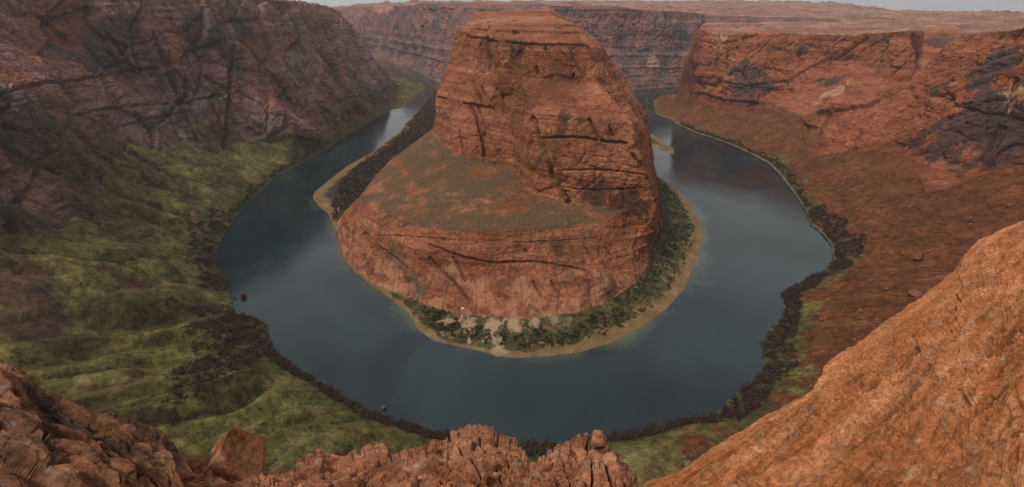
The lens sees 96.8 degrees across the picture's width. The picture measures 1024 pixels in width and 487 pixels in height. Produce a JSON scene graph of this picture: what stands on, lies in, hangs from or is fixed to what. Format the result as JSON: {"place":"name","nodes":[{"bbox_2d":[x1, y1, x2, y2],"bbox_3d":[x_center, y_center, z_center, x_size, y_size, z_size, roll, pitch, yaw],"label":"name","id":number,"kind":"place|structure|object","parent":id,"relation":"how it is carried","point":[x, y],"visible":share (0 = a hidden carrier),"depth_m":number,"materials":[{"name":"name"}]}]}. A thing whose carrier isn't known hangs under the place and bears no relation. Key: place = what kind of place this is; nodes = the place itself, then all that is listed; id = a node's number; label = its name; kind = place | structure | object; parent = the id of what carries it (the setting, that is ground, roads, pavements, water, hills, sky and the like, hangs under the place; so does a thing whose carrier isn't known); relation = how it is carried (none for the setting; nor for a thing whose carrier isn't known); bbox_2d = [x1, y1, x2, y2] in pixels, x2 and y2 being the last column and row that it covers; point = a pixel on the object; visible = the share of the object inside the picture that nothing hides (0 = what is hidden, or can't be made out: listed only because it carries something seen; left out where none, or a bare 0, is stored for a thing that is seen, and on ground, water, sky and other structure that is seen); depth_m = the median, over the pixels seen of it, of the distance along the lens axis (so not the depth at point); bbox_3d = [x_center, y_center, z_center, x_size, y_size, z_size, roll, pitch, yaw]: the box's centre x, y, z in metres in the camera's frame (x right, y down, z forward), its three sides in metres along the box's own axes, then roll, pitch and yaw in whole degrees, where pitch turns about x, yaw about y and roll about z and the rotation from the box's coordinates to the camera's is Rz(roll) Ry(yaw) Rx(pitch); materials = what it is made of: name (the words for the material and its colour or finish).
{"place":"outdoors","nodes":[
{"label":"outdoors","id":0,"kind":"place"},
{"bbox_2d":[0,363,194,486],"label":"rock outcrop","id":1,"kind":"object","parent":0,"point":[46,440],"visible":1,"depth_m":11.41,"materials":[{"name":"brown stone"}]},
{"bbox_2d":[0,0,395,235],"bbox_3d":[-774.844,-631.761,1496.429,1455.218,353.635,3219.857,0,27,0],"label":"canyon wall","id":2,"kind":"structure","parent":0,"point":[89,89],"depth_m":840.30,"materials":[{"name":"stone"}]},
{"bbox_2d":[186,442,477,486],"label":"rock ledge","id":3,"kind":"object","parent":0,"point":[362,468],"visible":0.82,"depth_m":14.58,"materials":[{"name":"stone"}]},
{"bbox_2d":[203,427,266,480],"bbox_3d":[-8.747,6.591,14.235,1.802,1.812,1.591,0,27,0],"label":"boulder","id":4,"kind":"object","parent":3,"relation":"on","point":[237,454],"visible":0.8,"depth_m":13.95,"materials":[{"name":"stone"}]},
{"bbox_2d":[324,457,335,468],"bbox_3d":[-6.444,7.625,15.469,0.782,0.541,0.965,0,27,0],"label":"boulder","id":5,"kind":"object","parent":3,"relation":"on","point":[329,462],"visible":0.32,"depth_m":15.58,"materials":[{"name":"stone"}]},
{"bbox_2d":[369,452,386,457],"bbox_3d":[-4.716,7.545,15.812,0.724,0.380,0.694,10,29,19],"label":"boulder","id":6,"kind":"object","parent":3,"relation":"on","point":[383,455],"visible":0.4,"depth_m":15.84,"materials":[{"name":"stone"}]},
{"bbox_2d":[0,62,690,486],"bbox_3d":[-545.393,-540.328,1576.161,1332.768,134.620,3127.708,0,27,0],"label":"slope","id":7,"kind":"structure","parent":0,"point":[86,318],"depth_m":412.19,"materials":[{"name":"green plant"}]},
{"bbox_2d":[417,423,530,486],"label":"rock knob","id":8,"kind":"object","parent":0,"point":[483,457],"visible":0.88,"depth_m":15.36,"materials":[{"name":"stone"}]},
{"bbox_2d":[427,446,437,453],"bbox_3d":[-2.884,7.463,16.395,0.392,0.403,0.368,24,35,38],"label":"boulder","id":9,"kind":"object","parent":8,"relation":"on","point":[432,449],"visible":0.8,"depth_m":16.27,"materials":[{"name":"stone"}]},
{"bbox_2d":[463,425,477,433],"bbox_3d":[-1.637,7.497,17.951,0.595,0.440,0.627,0,27,0],"label":"boulder","id":10,"kind":"object","parent":8,"relation":"on","point":[474,428],"visible":0.43,"depth_m":17.95,"materials":[{"name":"stone"}]},
{"bbox_2d":[337,7,664,317],"bbox_3d":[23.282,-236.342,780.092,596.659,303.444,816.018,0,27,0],"label":"butte","id":11,"kind":"object","parent":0,"point":[544,107],"visible":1,"depth_m":583.32,"materials":[{"name":"stone"}]},
{"bbox_2d":[313,95,702,357],"bbox_3d":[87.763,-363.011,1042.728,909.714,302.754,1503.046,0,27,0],"label":"shore","id":12,"kind":"structure","parent":0,"point":[324,195],"depth_m":513.22,"materials":[{"name":"beige sand"}]},
{"bbox_2d":[331,91,436,219],"bbox_3d":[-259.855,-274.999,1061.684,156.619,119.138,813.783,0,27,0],"label":"riverside thicket","id":13,"kind":"object","parent":12,"relation":"on","point":[365,163],"visible":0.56,"depth_m":968.30,"materials":[{"name":"green plant"}]},
{"bbox_2d":[409,179,694,347],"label":"shore scrub","id":14,"kind":"object","parent":12,"relation":"on","point":[446,328],"visible":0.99,"depth_m":488.22,"materials":[{"name":"green plant"}]},
{"bbox_2d":[637,96,655,110],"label":"island thicket","id":15,"kind":"object","parent":12,"relation":"on","point":[648,105],"visible":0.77,"depth_m":1627.60,"materials":[{"name":"green plant"}]},
{"bbox_2d":[214,59,833,442],"bbox_3d":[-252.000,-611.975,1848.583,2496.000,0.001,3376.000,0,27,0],"label":"river","id":16,"kind":"structure","parent":0,"point":[320,307],"depth_m":500.39,"materials":[{"name":"liquid"}]},
{"bbox_2d":[239,292,245,297],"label":"boulder","id":17,"kind":"object","parent":16,"relation":"in","point":[242,294],"visible":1,"depth_m":531.13,"materials":[{"name":"brown stone"}]},
{"bbox_2d":[214,51,835,443],"bbox_3d":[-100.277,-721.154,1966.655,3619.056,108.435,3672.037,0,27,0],"label":"riverbank","id":18,"kind":"structure","parent":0,"point":[344,136],"depth_m":890.50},
{"bbox_2d":[155,122,867,456],"bbox_3d":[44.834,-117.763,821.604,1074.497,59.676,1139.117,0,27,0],"label":"riverside thicket","id":19,"kind":"object","parent":18,"relation":"on","point":[269,351],"visible":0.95,"depth_m":436.24,"materials":[{"name":"green plant"}]},
{"bbox_2d":[529,432,638,486],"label":"rock knob","id":20,"kind":"object","parent":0,"point":[570,463],"visible":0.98,"depth_m":14.55,"materials":[{"name":"stone"}]},
{"bbox_2d":[588,450,602,460],"bbox_3d":[2.882,7.437,15.562,0.607,0.448,0.574,16,31,28],"label":"boulder","id":21,"kind":"object","parent":20,"relation":"on","point":[593,455],"visible":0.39,"depth_m":15.51,"materials":[{"name":"stone"}]},
{"bbox_2d":[591,430,606,449],"bbox_3d":[3.049,6.943,15.939,0.558,0.758,0.507,16,31,28],"label":"boulder","id":22,"kind":"object","parent":20,"relation":"on","point":[598,440],"visible":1,"depth_m":15.77,"materials":[{"name":"stone"}]},
{"bbox_2d":[601,452,617,471],"bbox_3d":[3.272,7.405,15.143,0.592,0.838,0.572,0,27,0],"label":"boulder","id":23,"kind":"object","parent":20,"relation":"on","point":[608,456],"visible":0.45,"depth_m":15.05,"materials":[{"name":"stone"}]},
{"bbox_2d":[334,2,841,132],"bbox_3d":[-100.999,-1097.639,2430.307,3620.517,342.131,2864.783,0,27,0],"label":"canyon wall","id":24,"kind":"structure","parent":0,"point":[646,49],"depth_m":2131.59,"materials":[{"name":"brown stone"}]},
{"bbox_2d":[269,0,1023,39],"bbox_3d":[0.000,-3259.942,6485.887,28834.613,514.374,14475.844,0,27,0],"label":"plateau","id":25,"kind":"structure","parent":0,"point":[858,19],"depth_m":2318.75,"materials":[{"name":"brown stone"}]},
{"bbox_2d":[296,0,1023,11],"label":"sky","id":26,"kind":"structure","parent":0,"point":[927,5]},
{"bbox_2d":[643,221,1023,486],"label":"slickrock slope","id":27,"kind":"structure","parent":0,"point":[926,389],"depth_m":15.95,"materials":[{"name":"orange stone"}]},
{"bbox_2d":[653,74,1023,462],"bbox_3d":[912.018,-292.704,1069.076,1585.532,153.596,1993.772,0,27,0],"label":"slope","id":28,"kind":"structure","parent":0,"point":[893,184],"depth_m":571.21,"materials":[{"name":"brown stone"}]},
{"bbox_2d":[907,289,923,296],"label":"boulder","id":29,"kind":"object","parent":28,"relation":"on","point":[915,293],"visible":0.84,"depth_m":448.48,"materials":[{"name":"brown stone"}]},
{"bbox_2d":[912,252,923,260],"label":"boulder","id":30,"kind":"object","parent":28,"relation":"on","point":[919,256],"visible":1,"depth_m":527.67,"materials":[{"name":"brown stone"}]},
{"bbox_2d":[663,25,1023,191],"bbox_3d":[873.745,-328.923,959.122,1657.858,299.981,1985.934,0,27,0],"label":"canyon wall","id":31,"kind":"structure","parent":0,"point":[936,109],"depth_m":911.79,"materials":[{"name":"red stone"}]}
]}

